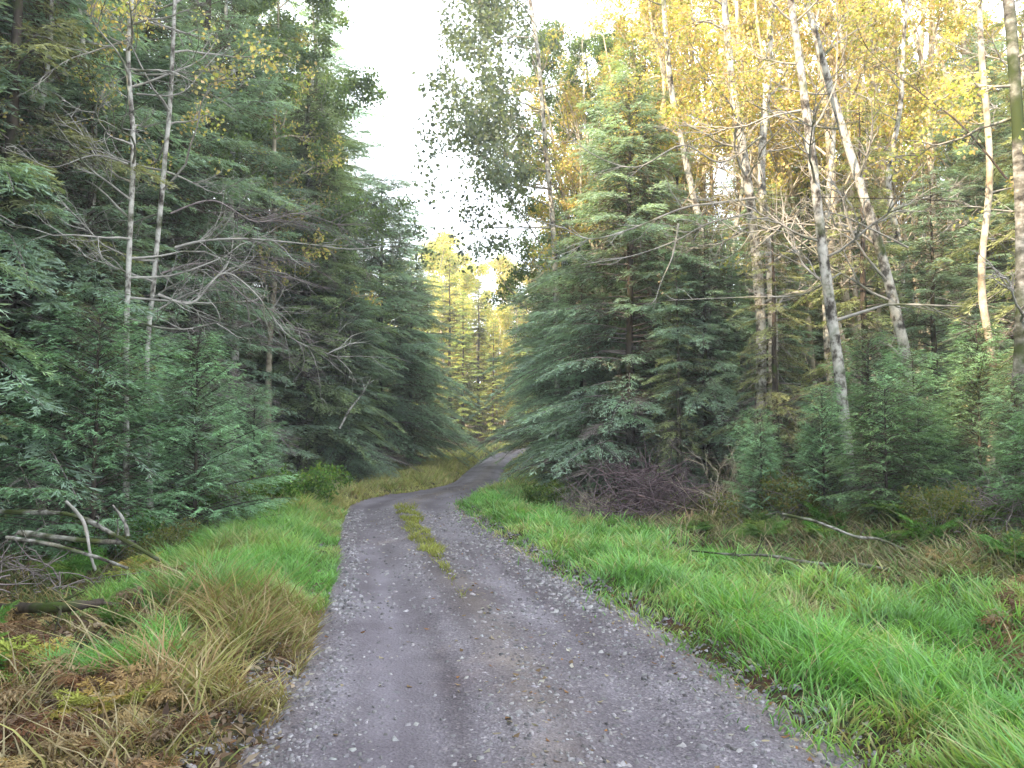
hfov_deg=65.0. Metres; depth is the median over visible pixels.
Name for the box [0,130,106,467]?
spruce tree
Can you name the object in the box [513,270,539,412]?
alder tree
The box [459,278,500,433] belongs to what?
spruce tree
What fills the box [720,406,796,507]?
young spruce
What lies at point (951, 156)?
tree
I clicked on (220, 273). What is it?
dead bough
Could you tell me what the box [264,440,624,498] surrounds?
dry grass
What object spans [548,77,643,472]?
alder tree
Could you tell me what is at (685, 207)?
dead bough
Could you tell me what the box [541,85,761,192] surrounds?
dead bough
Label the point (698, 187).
alder tree
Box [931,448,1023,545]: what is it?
brush pile
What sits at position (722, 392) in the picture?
spruce tree
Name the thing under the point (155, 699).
bracken
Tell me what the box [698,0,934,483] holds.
alder tree
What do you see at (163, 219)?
spruce tree
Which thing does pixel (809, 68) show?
alder tree
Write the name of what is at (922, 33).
alder tree
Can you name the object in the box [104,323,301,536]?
young spruce
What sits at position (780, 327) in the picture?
spruce tree
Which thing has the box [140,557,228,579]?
bracken
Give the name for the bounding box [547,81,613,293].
alder tree
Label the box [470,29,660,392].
alder tree
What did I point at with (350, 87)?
alder tree
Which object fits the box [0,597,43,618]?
bracken
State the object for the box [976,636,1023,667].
bracken
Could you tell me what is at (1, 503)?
spruce tree
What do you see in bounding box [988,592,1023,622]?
bracken
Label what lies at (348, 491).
dry grass
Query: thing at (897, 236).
alder tree
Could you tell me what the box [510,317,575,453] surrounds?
spruce tree
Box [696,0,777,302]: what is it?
alder tree
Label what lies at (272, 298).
alder tree
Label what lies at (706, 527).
fern
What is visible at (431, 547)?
grass
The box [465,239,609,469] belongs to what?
spruce tree
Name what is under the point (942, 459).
spruce sapling
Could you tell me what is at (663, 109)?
alder tree
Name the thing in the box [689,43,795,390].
alder tree
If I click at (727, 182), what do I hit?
spruce tree
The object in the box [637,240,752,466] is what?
spruce tree
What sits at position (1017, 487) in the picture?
spruce sapling
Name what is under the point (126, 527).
fallen pole
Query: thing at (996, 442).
young spruce
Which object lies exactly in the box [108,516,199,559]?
shrub
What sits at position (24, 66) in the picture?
spruce tree
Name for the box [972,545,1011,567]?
fern
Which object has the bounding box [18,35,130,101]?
dead bough
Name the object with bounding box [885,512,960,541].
fern
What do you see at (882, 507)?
fern
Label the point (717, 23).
alder tree
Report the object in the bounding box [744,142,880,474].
spruce tree
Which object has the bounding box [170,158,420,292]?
dead bough
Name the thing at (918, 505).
shrub
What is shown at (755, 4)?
alder tree
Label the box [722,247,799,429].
spruce tree
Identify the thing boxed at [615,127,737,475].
spruce tree
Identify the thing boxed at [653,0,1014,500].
alder tree
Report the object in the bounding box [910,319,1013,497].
young spruce
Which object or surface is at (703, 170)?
alder tree
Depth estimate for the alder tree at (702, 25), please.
20.14 m
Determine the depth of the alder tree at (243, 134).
19.89 m
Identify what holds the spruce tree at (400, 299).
on the ground at (844, 725)
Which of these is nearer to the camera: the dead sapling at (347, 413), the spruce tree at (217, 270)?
the dead sapling at (347, 413)
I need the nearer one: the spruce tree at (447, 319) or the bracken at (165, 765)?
the bracken at (165, 765)
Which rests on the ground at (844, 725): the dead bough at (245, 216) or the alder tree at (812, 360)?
the alder tree at (812, 360)
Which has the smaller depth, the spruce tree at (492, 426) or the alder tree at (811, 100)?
the alder tree at (811, 100)
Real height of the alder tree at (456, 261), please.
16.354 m
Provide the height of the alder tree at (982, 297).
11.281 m
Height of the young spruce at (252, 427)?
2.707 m
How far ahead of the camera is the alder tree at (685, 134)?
29.64 m
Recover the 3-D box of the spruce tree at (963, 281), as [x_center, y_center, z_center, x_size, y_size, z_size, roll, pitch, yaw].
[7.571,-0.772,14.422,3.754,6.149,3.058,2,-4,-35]
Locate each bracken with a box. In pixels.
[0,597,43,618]
[0,616,60,647]
[0,618,44,631]
[0,619,57,637]
[0,641,54,668]
[0,649,80,696]
[0,681,62,724]
[0,698,88,764]
[0,754,31,767]
[1,735,136,767]
[2,599,55,630]
[5,703,130,767]
[35,655,167,709]
[67,747,162,767]
[78,658,185,729]
[94,709,226,758]
[111,571,166,601]
[135,752,183,767]
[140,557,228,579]
[966,608,1023,654]
[974,580,1023,613]
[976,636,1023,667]
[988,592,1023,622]
[993,652,1023,684]
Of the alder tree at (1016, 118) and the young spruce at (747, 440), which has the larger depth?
the young spruce at (747, 440)
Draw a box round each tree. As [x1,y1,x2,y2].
[0,0,91,381]
[0,0,154,273]
[0,0,160,509]
[0,0,178,558]
[0,0,245,509]
[0,0,257,545]
[0,0,315,516]
[0,0,316,539]
[0,0,322,558]
[0,61,229,541]
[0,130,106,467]
[0,316,15,508]
[1,2,173,497]
[10,141,203,525]
[30,0,217,497]
[67,5,226,454]
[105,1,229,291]
[111,0,340,480]
[112,0,344,478]
[134,1,295,471]
[155,0,355,482]
[156,9,268,460]
[194,0,339,442]
[211,101,329,450]
[213,55,404,483]
[214,0,347,484]
[218,0,420,473]
[239,0,440,463]
[240,62,410,477]
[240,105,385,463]
[242,80,375,392]
[279,275,421,482]
[294,172,483,474]
[335,161,406,454]
[360,0,578,489]
[367,219,453,450]
[367,260,494,464]
[404,255,448,435]
[413,227,482,399]
[413,300,451,441]
[418,237,483,425]
[435,256,472,429]
[441,290,483,434]
[442,260,503,420]
[443,248,495,425]
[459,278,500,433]
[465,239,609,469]
[468,179,646,485]
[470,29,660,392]
[470,305,516,427]
[472,252,530,425]
[473,320,511,438]
[481,69,783,507]
[484,268,537,411]
[494,272,641,502]
[497,15,639,392]
[504,21,611,482]
[508,305,537,439]
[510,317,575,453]
[513,59,681,437]
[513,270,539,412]
[533,15,616,389]
[536,82,625,429]
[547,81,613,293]
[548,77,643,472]
[549,27,751,479]
[582,0,735,468]
[588,9,700,470]
[589,68,680,294]
[591,0,730,473]
[591,35,646,366]
[594,77,715,209]
[600,0,751,477]
[600,215,804,495]
[602,0,737,472]
[603,0,736,472]
[612,0,763,463]
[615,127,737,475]
[621,39,714,467]
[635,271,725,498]
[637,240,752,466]
[638,19,723,275]
[640,72,734,413]
[643,0,737,332]
[650,0,917,492]
[651,0,740,473]
[651,52,796,476]
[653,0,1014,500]
[661,0,849,475]
[678,0,926,478]
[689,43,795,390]
[692,190,832,494]
[695,1,784,343]
[695,183,836,483]
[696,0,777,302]
[697,0,881,488]
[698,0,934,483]
[699,0,873,425]
[700,0,838,474]
[706,7,800,455]
[714,3,850,461]
[716,152,821,416]
[719,0,820,451]
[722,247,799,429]
[724,95,800,388]
[733,12,909,400]
[736,4,897,482]
[739,0,840,442]
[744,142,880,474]
[754,0,921,389]
[776,56,909,323]
[776,102,953,494]
[779,0,931,468]
[779,7,906,347]
[789,0,886,436]
[799,96,930,457]
[809,0,981,425]
[817,7,939,460]
[818,0,971,450]
[819,0,918,439]
[827,170,1014,496]
[830,0,985,380]
[836,1,963,364]
[843,30,943,348]
[862,0,1023,328]
[863,0,1023,507]
[867,2,1014,290]
[875,7,954,348]
[879,0,1009,391]
[882,216,985,455]
[883,10,1011,454]
[886,0,980,474]
[893,35,1023,479]
[894,0,1002,445]
[910,0,1014,493]
[912,0,1023,352]
[915,88,1014,464]
[920,0,1023,492]
[937,0,1023,363]
[985,229,1023,421]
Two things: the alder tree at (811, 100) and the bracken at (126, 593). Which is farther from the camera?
the alder tree at (811, 100)
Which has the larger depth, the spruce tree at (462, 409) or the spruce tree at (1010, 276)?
the spruce tree at (462, 409)
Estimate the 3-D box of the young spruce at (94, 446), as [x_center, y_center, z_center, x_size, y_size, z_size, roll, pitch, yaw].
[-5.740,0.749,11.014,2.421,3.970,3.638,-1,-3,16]
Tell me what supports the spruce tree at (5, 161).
on the ground at (844, 725)
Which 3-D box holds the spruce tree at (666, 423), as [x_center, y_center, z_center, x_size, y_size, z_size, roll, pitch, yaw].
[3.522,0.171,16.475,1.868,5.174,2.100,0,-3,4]
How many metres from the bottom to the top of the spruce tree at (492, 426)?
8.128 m
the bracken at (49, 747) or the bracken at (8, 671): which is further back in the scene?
the bracken at (8, 671)
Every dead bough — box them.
[0,123,127,167]
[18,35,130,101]
[136,25,237,131]
[157,215,415,410]
[162,224,356,390]
[168,174,384,284]
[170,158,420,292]
[510,173,754,271]
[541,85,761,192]
[561,200,750,272]
[646,223,678,309]
[648,270,840,312]
[750,182,955,201]
[813,189,908,247]
[846,13,1007,179]
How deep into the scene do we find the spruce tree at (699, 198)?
34.91 m
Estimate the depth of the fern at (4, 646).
5.32 m
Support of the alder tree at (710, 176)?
on the ground at (844, 725)
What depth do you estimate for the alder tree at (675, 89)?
25.51 m
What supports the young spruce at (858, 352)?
on the ground at (844, 725)
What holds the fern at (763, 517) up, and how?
on the ground at (844, 725)
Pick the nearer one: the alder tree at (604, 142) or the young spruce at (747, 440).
the young spruce at (747, 440)
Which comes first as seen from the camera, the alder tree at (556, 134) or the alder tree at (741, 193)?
the alder tree at (741, 193)
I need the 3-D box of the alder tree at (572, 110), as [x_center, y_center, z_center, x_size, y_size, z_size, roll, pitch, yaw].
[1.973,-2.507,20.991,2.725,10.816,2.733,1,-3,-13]
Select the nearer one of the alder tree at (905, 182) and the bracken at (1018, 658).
the bracken at (1018, 658)
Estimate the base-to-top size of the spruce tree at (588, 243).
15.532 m
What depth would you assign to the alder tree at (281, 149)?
23.64 m
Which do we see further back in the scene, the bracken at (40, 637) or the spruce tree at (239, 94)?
the spruce tree at (239, 94)
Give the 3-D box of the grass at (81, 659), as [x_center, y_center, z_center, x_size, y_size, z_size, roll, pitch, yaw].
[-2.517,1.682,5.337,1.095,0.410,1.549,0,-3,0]
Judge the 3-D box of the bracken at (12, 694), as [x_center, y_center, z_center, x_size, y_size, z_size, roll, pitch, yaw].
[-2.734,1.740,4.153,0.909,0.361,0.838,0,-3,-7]
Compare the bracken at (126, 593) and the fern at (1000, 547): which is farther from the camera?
the fern at (1000, 547)
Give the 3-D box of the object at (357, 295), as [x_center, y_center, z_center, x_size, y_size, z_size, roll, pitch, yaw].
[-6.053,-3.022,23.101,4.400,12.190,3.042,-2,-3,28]
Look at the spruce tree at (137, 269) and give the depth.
13.57 m
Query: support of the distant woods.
on the ground at (844, 725)
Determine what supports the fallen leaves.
on the ground at (844, 725)
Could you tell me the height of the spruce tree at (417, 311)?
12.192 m
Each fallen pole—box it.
[0,500,161,561]
[5,522,128,569]
[17,516,135,544]
[65,500,96,570]
[112,505,129,535]
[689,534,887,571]
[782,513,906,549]
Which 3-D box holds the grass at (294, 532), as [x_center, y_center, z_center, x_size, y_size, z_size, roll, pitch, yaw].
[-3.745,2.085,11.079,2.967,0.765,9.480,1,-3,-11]
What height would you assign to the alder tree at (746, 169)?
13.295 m
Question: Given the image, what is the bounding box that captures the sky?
[123,0,1023,382]
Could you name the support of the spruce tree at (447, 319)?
on the ground at (844, 725)
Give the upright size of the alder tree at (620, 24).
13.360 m
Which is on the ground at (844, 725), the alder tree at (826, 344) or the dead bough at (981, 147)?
the alder tree at (826, 344)
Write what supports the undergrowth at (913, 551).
on the ground at (844, 725)
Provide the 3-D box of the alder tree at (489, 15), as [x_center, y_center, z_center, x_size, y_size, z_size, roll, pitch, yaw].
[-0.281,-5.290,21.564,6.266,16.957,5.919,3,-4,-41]
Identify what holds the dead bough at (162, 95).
attached to the alder tree at (164, 150)
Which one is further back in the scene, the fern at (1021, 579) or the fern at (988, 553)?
the fern at (988, 553)
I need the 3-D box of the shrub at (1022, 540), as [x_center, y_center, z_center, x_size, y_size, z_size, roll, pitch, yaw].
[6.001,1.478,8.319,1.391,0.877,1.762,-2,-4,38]
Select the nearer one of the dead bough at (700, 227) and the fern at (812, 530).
the fern at (812, 530)
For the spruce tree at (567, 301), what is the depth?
20.09 m
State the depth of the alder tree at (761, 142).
16.49 m
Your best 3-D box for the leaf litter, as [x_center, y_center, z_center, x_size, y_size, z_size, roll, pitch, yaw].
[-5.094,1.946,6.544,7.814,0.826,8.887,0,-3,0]
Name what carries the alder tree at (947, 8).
on the ground at (844, 725)
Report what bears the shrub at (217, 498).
on the ground at (844, 725)
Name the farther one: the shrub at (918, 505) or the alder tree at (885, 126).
the alder tree at (885, 126)
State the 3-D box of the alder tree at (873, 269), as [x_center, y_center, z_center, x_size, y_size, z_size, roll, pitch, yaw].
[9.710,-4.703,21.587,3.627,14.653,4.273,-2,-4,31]
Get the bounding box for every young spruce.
[0,292,218,562]
[0,369,139,556]
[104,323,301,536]
[214,384,292,499]
[718,420,794,519]
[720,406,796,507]
[770,381,891,512]
[798,329,929,501]
[861,346,970,499]
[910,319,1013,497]
[964,370,1023,510]
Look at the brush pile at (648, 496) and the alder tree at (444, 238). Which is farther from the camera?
the alder tree at (444, 238)
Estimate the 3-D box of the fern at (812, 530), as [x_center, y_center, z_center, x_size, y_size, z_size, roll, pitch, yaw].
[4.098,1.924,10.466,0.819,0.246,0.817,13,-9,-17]
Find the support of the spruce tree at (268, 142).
on the ground at (844, 725)
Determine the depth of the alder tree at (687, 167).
17.79 m
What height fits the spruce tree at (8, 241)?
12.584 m
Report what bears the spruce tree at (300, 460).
on the ground at (844, 725)
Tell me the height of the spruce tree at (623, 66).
13.572 m
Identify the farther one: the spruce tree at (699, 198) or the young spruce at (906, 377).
the spruce tree at (699, 198)
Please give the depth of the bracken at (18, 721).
3.72 m
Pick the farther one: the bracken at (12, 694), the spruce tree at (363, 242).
the spruce tree at (363, 242)
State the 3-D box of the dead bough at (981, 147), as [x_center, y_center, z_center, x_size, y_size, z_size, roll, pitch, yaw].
[5.960,-4.183,11.703,2.066,2.743,1.016,-1,-3,21]
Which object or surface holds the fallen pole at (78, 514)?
on the brush pile at (36, 572)
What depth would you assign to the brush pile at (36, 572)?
8.85 m
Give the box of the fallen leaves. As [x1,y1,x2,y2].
[22,487,980,767]
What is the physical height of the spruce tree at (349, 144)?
14.370 m
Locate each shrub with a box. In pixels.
[45,504,164,558]
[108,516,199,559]
[158,469,283,521]
[257,460,356,501]
[518,477,580,507]
[551,486,615,519]
[660,432,786,520]
[701,463,845,527]
[892,479,987,530]
[1005,499,1023,553]
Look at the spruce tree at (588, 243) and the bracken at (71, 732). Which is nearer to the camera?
the bracken at (71, 732)
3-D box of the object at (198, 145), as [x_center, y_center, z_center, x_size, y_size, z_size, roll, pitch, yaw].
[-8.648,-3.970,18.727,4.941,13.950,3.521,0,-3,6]
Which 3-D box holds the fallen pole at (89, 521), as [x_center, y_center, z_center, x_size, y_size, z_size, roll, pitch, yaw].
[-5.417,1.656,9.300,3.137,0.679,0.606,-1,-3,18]
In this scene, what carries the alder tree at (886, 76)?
on the ground at (844, 725)
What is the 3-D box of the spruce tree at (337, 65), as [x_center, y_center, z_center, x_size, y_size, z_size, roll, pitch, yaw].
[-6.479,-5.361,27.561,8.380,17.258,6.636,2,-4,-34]
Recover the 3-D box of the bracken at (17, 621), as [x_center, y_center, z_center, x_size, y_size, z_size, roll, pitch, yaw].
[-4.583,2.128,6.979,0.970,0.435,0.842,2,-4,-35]
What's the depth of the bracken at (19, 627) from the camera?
6.37 m
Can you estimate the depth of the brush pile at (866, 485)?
12.28 m
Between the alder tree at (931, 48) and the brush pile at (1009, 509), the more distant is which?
the alder tree at (931, 48)
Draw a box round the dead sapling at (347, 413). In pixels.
[339,376,378,428]
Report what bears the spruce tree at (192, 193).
on the ground at (844, 725)
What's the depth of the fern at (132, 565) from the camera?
9.49 m
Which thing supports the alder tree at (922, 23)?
on the ground at (844, 725)
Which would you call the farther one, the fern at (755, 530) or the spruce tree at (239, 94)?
the spruce tree at (239, 94)
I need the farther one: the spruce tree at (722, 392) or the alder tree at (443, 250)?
the alder tree at (443, 250)
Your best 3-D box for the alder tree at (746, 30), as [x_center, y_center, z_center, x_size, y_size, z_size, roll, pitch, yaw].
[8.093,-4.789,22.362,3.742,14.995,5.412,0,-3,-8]
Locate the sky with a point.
(397, 38)
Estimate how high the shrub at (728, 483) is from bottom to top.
1.601 m
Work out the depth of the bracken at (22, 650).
5.31 m
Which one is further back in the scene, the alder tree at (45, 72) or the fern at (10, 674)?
the alder tree at (45, 72)
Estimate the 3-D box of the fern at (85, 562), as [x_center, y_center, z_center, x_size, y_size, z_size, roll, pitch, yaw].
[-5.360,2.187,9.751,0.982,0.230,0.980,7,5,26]
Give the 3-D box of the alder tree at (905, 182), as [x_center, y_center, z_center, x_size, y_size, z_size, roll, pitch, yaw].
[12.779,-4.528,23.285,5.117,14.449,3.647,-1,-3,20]
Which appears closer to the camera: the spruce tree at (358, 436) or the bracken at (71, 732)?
the bracken at (71, 732)
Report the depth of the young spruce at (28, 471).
11.02 m
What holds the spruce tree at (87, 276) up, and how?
on the ground at (844, 725)
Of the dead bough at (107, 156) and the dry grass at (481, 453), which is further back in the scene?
the dry grass at (481, 453)
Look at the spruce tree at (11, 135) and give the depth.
11.68 m
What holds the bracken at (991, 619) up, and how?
on the ground at (844, 725)
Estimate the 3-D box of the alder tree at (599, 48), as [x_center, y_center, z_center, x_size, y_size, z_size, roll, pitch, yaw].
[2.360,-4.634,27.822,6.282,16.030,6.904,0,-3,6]
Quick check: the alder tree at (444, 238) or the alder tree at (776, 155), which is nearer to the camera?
the alder tree at (776, 155)
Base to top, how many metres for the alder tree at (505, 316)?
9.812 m
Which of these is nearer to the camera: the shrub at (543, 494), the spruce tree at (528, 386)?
the shrub at (543, 494)
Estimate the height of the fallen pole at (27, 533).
0.350 m
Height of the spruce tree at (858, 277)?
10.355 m
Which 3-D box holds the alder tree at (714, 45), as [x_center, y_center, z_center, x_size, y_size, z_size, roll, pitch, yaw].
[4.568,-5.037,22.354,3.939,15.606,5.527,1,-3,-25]
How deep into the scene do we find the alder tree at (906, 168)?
21.19 m
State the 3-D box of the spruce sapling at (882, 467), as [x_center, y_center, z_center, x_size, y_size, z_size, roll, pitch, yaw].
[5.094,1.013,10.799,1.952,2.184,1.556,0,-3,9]
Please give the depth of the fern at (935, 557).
8.49 m
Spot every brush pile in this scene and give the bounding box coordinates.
[0,520,145,598]
[546,424,741,524]
[729,458,932,518]
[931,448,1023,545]
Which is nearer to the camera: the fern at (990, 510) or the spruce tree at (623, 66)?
the fern at (990, 510)
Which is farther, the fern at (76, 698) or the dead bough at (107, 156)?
the dead bough at (107, 156)
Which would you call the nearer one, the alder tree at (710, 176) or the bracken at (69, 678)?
the bracken at (69, 678)
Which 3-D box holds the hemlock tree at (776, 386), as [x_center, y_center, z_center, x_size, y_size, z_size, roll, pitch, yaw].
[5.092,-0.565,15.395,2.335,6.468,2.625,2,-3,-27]
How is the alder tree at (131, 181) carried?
on the ground at (844, 725)
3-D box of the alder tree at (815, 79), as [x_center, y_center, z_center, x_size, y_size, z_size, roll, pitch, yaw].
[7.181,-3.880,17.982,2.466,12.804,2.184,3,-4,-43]
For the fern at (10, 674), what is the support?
on the ground at (844, 725)
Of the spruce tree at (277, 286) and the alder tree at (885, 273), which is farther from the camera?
the spruce tree at (277, 286)
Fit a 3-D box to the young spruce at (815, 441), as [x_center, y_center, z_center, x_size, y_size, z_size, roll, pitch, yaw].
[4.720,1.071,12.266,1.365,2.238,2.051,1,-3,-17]
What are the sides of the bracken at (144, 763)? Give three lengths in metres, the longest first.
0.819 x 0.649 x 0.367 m
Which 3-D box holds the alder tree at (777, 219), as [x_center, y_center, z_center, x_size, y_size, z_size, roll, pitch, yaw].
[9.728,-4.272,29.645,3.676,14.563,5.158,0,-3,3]
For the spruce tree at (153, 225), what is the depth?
17.25 m
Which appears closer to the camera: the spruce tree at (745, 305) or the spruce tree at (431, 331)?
the spruce tree at (745, 305)
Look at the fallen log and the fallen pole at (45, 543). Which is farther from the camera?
the fallen pole at (45, 543)
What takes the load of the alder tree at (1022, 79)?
on the ground at (844, 725)
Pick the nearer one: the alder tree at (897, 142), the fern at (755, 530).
the fern at (755, 530)
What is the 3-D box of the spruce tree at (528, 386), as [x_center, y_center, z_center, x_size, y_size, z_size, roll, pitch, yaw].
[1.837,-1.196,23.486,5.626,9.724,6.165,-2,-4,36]
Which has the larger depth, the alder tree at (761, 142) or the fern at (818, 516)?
the alder tree at (761, 142)
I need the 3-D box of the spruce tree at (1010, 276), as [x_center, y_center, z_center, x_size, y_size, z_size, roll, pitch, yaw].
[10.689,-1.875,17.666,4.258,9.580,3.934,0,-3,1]
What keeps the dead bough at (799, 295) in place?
attached to the alder tree at (824, 255)
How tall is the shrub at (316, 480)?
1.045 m
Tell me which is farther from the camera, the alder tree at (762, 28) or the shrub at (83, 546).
the alder tree at (762, 28)
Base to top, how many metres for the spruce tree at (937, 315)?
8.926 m
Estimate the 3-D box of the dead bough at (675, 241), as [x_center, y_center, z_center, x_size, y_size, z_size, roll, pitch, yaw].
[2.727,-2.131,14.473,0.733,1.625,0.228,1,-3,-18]
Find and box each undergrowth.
[0,462,383,619]
[572,461,1023,593]
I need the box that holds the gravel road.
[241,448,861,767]
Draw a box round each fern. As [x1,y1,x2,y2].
[0,600,23,666]
[0,634,73,670]
[0,652,46,685]
[27,546,109,578]
[42,674,167,721]
[94,601,143,627]
[103,551,171,576]
[671,520,714,531]
[722,515,790,539]
[739,508,769,528]
[801,520,868,539]
[803,502,850,525]
[861,498,929,518]
[869,529,907,545]
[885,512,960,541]
[918,547,976,567]
[932,501,1012,519]
[972,530,1023,565]
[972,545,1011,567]
[1005,574,1023,586]
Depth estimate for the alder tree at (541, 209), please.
22.77 m
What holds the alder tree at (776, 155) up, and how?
on the ground at (844, 725)
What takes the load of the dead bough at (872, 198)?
attached to the alder tree at (824, 255)
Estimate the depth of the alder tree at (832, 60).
18.30 m
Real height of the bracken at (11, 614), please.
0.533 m
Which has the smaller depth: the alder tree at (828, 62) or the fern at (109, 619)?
the fern at (109, 619)
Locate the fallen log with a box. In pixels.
[0,590,142,633]
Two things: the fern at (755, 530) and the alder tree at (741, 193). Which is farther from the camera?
the alder tree at (741, 193)
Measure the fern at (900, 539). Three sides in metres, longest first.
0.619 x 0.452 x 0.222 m
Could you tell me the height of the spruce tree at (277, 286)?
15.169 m
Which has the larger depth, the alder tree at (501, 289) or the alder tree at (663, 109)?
the alder tree at (501, 289)
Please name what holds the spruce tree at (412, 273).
on the ground at (844, 725)
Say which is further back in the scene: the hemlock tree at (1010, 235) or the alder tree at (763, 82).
the alder tree at (763, 82)
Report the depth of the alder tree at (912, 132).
18.06 m
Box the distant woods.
[184,10,1023,446]
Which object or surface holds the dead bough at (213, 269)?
attached to the alder tree at (131, 181)
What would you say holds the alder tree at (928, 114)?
on the ground at (844, 725)
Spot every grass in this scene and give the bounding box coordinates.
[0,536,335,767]
[7,603,203,680]
[36,493,348,626]
[171,455,475,526]
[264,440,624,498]
[392,501,468,596]
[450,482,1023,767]
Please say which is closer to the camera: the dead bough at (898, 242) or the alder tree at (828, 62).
the dead bough at (898, 242)
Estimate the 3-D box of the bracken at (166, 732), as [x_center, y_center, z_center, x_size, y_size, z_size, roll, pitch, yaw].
[-1.749,1.761,4.019,0.682,0.243,0.643,2,-15,-30]
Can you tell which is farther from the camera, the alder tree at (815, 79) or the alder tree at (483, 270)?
the alder tree at (483, 270)
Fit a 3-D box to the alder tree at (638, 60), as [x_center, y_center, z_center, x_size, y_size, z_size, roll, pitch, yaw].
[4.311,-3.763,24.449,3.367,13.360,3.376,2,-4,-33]
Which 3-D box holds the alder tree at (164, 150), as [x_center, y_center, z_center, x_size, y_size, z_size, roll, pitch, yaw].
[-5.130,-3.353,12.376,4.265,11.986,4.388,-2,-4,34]
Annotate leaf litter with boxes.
[0,540,336,767]
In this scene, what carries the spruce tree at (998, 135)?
on the ground at (844, 725)
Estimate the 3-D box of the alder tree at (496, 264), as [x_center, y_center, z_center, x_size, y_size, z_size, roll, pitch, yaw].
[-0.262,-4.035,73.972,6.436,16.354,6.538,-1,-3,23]
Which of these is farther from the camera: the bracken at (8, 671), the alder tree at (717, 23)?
the alder tree at (717, 23)
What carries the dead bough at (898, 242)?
attached to the alder tree at (824, 255)
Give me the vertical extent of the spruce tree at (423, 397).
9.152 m
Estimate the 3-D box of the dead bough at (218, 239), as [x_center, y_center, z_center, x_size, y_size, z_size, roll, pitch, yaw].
[-3.586,-2.257,12.092,3.451,1.650,1.258,0,-3,-5]
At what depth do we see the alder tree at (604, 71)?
24.61 m
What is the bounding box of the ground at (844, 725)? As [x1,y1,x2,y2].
[0,417,1023,767]
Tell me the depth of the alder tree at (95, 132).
13.17 m
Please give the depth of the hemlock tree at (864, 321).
14.74 m
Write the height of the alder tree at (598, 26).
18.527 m
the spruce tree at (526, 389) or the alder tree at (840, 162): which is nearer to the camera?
the alder tree at (840, 162)
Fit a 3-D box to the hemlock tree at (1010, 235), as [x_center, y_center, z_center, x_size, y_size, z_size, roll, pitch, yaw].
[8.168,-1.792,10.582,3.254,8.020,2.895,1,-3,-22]
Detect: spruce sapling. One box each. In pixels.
[814,379,966,519]
[879,400,967,506]
[981,411,1023,535]
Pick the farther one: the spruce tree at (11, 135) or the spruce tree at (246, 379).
the spruce tree at (246, 379)
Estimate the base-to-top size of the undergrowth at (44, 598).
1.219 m
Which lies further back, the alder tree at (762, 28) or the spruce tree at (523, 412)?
the spruce tree at (523, 412)
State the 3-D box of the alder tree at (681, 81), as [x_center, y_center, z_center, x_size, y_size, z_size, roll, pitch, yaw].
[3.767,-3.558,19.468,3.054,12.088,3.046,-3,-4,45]
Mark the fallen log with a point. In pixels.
(59, 607)
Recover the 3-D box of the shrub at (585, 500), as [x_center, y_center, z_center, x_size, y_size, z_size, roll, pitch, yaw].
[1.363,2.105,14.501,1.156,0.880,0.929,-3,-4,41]
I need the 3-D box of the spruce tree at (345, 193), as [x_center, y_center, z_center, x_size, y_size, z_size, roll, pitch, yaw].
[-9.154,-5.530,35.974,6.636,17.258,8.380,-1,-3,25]
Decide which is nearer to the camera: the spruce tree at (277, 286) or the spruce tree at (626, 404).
the spruce tree at (626, 404)
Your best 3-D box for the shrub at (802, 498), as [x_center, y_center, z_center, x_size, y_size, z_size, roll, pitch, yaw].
[4.017,1.713,12.157,1.982,0.987,1.565,2,-4,-35]
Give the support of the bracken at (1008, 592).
on the ground at (844, 725)
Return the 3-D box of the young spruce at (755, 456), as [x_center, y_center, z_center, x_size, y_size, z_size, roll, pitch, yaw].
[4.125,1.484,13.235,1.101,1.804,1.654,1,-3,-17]
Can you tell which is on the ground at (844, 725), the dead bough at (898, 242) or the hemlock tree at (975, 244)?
the hemlock tree at (975, 244)
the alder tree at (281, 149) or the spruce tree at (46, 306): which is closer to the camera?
the spruce tree at (46, 306)
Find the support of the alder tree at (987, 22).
on the ground at (844, 725)
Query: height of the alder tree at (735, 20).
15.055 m
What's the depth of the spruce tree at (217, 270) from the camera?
28.07 m
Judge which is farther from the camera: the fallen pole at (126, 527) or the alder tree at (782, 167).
the alder tree at (782, 167)

